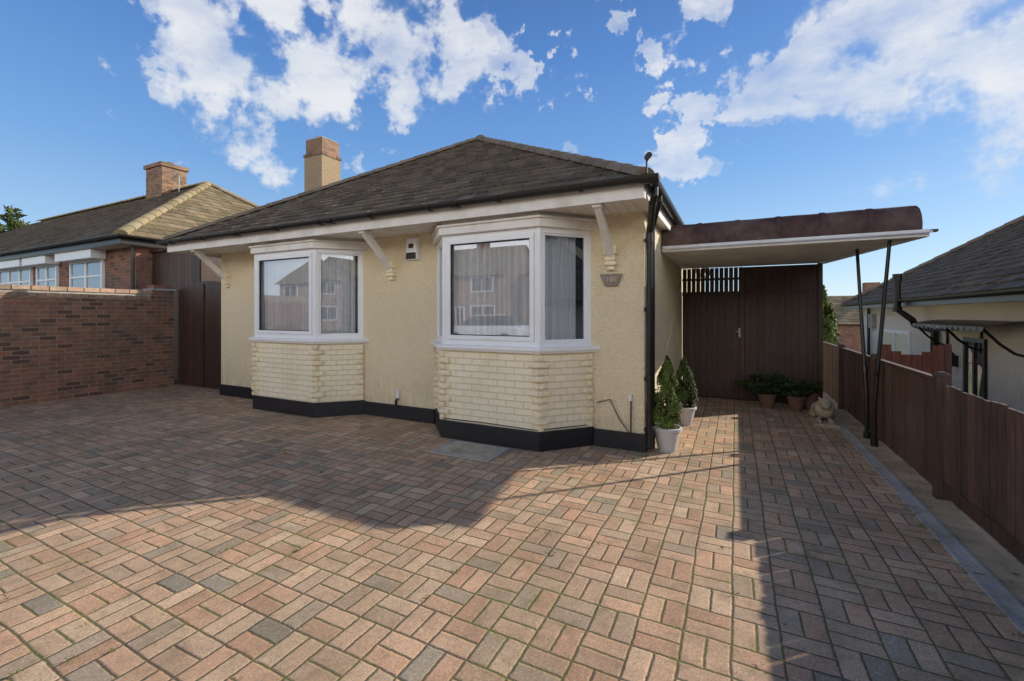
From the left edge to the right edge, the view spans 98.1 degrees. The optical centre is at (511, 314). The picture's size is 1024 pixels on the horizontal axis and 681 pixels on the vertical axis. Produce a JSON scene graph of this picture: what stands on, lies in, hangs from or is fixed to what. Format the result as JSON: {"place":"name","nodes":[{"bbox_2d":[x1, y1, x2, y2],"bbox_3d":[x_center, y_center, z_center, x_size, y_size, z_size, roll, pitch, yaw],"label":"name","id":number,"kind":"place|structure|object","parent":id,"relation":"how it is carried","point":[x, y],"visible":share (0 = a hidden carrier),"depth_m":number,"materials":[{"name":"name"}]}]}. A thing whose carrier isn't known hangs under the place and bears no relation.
{"place":"outdoors","nodes":[
{"label":"outdoors","id":0,"kind":"place"},
{"bbox_2d":[0,384,1023,680],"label":"driveway","id":1,"kind":"structure","parent":0,"point":[838,560],"depth_m":2.73,"materials":[{"name":"brown brick"}]},
{"bbox_2d":[156,135,709,452],"bbox_3d":[-0.023,-1.270,10.847,8.548,5.540,11.040,0,0,27],"label":"bungalow","id":2,"kind":"object","parent":1,"relation":"on","point":[483,289],"visible":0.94,"depth_m":5.49,"materials":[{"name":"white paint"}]},
{"bbox_2d":[178,281,220,388],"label":"side gate","id":3,"kind":"structure","parent":2,"relation":"attached to","point":[199,333],"depth_m":8.96,"materials":[{"name":"brown wood"}]},
{"bbox_2d":[249,226,599,353],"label":"window frames","id":4,"kind":"structure","parent":2,"relation":"in","point":[536,343],"depth_m":5.26,"materials":[{"name":"white plastic"}]},
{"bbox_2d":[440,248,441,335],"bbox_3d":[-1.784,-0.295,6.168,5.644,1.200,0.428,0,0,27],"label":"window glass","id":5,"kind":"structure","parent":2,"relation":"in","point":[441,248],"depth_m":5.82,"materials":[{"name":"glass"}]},
{"bbox_2d":[429,440,509,462],"bbox_3d":[-0.458,1.488,4.853,0.740,0.024,0.480,0,0,27],"label":"manhole cover","id":6,"kind":"object","parent":1,"relation":"on","point":[473,451],"visible":1,"depth_m":4.84,"materials":[{"name":"metal"}]},
{"bbox_2d":[4,394,1023,676],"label":"moss","id":7,"kind":"object","parent":1,"relation":"on","point":[404,528],"visible":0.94,"depth_m":3.08,"materials":[{"name":"green plant"}]},
{"bbox_2d":[296,398,1018,581],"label":"dead leaves","id":8,"kind":"object","parent":1,"relation":"on","point":[807,528],"visible":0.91,"depth_m":3.45,"materials":[{"name":"brown plant"}]},
{"bbox_2d":[653,355,683,452],"bbox_3d":[1.694,0.970,4.870,0.374,1.052,0.406,0,0,27],"label":"potted conifer","id":9,"kind":"object","parent":1,"relation":"on","point":[667,430],"visible":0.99,"depth_m":4.80,"materials":[{"name":"green plant"}]},
{"bbox_2d":[674,356,698,425],"bbox_3d":[2.334,1.028,6.055,0.404,0.936,0.399,0,0,27],"label":"potted conifer","id":10,"kind":"object","parent":1,"relation":"on","point":[686,390],"visible":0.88,"depth_m":5.96,"materials":[{"name":"green plant"}]},
{"bbox_2d":[733,373,800,408],"bbox_3d":[4.088,1.215,7.161,0.901,0.561,0.601,0,0,4],"label":"potted shrub","id":11,"kind":"object","parent":1,"relation":"on","point":[767,390],"visible":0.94,"depth_m":7.01,"materials":[{"name":"green plant"}]},
{"bbox_2d":[777,381,814,411],"bbox_3d":[4.413,1.272,6.952,0.516,0.448,0.485,0,0,27],"label":"potted shrub","id":12,"kind":"object","parent":1,"relation":"on","point":[795,400],"visible":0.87,"depth_m":6.83,"materials":[{"name":"green plant"}]},
{"bbox_2d":[661,206,938,446],"bbox_3d":[3.789,0.151,6.415,2.755,2.698,2.732,0,0,27],"label":"carport","id":13,"kind":"object","parent":1,"relation":"on","point":[764,319],"visible":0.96,"depth_m":7.27,"materials":[{"name":"white paint"}]},
{"bbox_2d":[682,263,822,402],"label":"double doors","id":14,"kind":"structure","parent":13,"relation":"in","point":[777,311],"depth_m":7.64,"materials":[{"name":"brown wood"}]},
{"bbox_2d":[800,379,823,409],"bbox_3d":[4.690,1.260,6.966,0.345,0.472,0.315,0,0,27],"label":"potted shrub","id":15,"kind":"object","parent":1,"relation":"on","point":[810,400],"visible":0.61,"depth_m":6.90,"materials":[{"name":"green plant"}]},
{"bbox_2d":[806,397,840,428],"bbox_3d":[4.313,1.312,6.142,0.326,0.376,0.690,0,0,27],"label":"stone lion statue","id":16,"kind":"object","parent":1,"relation":"on","point":[821,412],"visible":1,"depth_m":5.95,"materials":[{"name":"beige stone"}]},
{"bbox_2d":[0,0,1023,295],"label":"sky","id":17,"kind":"structure","parent":0,"point":[742,109],"materials":[{"name":"blue"}]},
{"bbox_3d":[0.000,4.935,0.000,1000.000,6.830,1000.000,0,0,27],"label":"ground","id":18,"kind":"structure","parent":0,"visible":0},
{"bbox_2d":[0,204,30,232],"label":"tree","id":19,"kind":"object","parent":18,"relation":"on","point":[12,221],"visible":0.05,"depth_m":39.73,"materials":[{"name":"green plant"}]},
{"bbox_2d":[0,290,173,406],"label":"brickwork","id":20,"kind":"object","parent":18,"relation":"on","point":[52,349],"visible":0.9,"depth_m":8.02,"materials":[{"name":"red brick"}]},
{"bbox_2d":[0,288,175,299],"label":"wall coping","id":21,"kind":"object","parent":20,"relation":"on","point":[45,292],"visible":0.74,"depth_m":8.02,"materials":[{"name":"orange brick"}]},
{"bbox_2d":[0,284,151,299],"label":"coping bricks","id":22,"kind":"object","parent":21,"relation":"on","point":[43,288],"visible":0.88,"depth_m":7.88,"materials":[{"name":"brick"}]},
{"bbox_2d":[147,285,171,288],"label":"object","id":23,"kind":"structure","parent":21,"relation":"on","point":[159,286],"depth_m":9.09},
{"bbox_2d":[0,161,258,289],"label":"brick bungalow","id":24,"kind":"object","parent":18,"relation":"on","point":[108,246],"visible":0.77,"depth_m":12.36,"materials":[{"name":"tile"}]},
{"bbox_2d":[0,249,105,287],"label":"window frames","id":25,"kind":"structure","parent":24,"relation":"in","point":[86,256],"depth_m":11.91,"materials":[{"name":"white plastic"}]},
{"bbox_2d":[149,248,220,379],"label":"fence","id":26,"kind":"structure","parent":18,"relation":"on","point":[176,271],"depth_m":10.11,"materials":[{"name":"brown wood"}]},
{"bbox_2d":[823,285,839,344],"bbox_3d":[11.886,0.722,16.928,1.432,3.772,1.304,0,0,7],"label":"conifer tree","id":27,"kind":"object","parent":18,"relation":"on","point":[830,333],"visible":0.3,"depth_m":16.72,"materials":[{"name":"green plant"}]},
{"bbox_2d":[824,322,861,352],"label":"walls","id":28,"kind":"structure","parent":18,"relation":"on","point":[849,336],"depth_m":33.98,"materials":[{"name":"red brick"}]},
{"bbox_2d":[828,296,859,324],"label":"roof tiles","id":29,"kind":"object","parent":28,"relation":"on","point":[843,316],"visible":0.2,"depth_m":35.04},
{"bbox_2d":[862,282,879,291],"bbox_3d":[29.602,-1.750,36.602,1.000,1.700,0.800,0,0,27],"label":"chimney","id":30,"kind":"object","parent":29,"relation":"on","point":[867,285],"visible":0.36,"depth_m":36.36,"materials":[{"name":"red brick"}]},
{"bbox_2d":[882,344,951,385],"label":"fence","id":31,"kind":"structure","parent":18,"relation":"on","point":[938,359],"depth_m":5.56,"materials":[{"name":"brown wood"}]},
{"bbox_2d":[823,339,1023,564],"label":"wooden fence","id":32,"kind":"object","parent":18,"relation":"on","point":[958,448],"visible":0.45,"depth_m":3.50,"materials":[{"name":"brown wood"}]},
{"bbox_2d":[823,392,1023,605],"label":"edging strip","id":33,"kind":"object","parent":18,"relation":"on","point":[993,557],"visible":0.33,"depth_m":3.22,"materials":[{"name":"concrete"}]},
{"bbox_2d":[833,414,1023,633],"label":"drain channel","id":34,"kind":"object","parent":18,"relation":"on","point":[1000,595],"visible":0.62,"depth_m":2.87,"materials":[{"name":"grey concrete"}]},
{"bbox_2d":[840,215,1023,411],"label":"rendered bungalow","id":35,"kind":"object","parent":18,"relation":"on","point":[966,300],"visible":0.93,"depth_m":7.91,"materials":[{"name":"concrete"}]},
{"bbox_2d":[881,329,910,355],"bbox_3d":[9.632,0.775,11.162,0.060,0.750,2.200,0,0,27],"label":"window frame","id":36,"kind":"structure","parent":35,"relation":"in","point":[885,330],"depth_m":10.65,"materials":[{"name":"white plastic"}]},
{"bbox_2d":[963,337,987,399],"bbox_3d":[7.757,1.250,7.432,0.060,1.700,0.750,0,0,27],"label":"window frame","id":37,"kind":"structure","parent":35,"relation":"in","point":[984,342],"depth_m":7.40,"materials":[{"name":"black plastic"}]}
]}

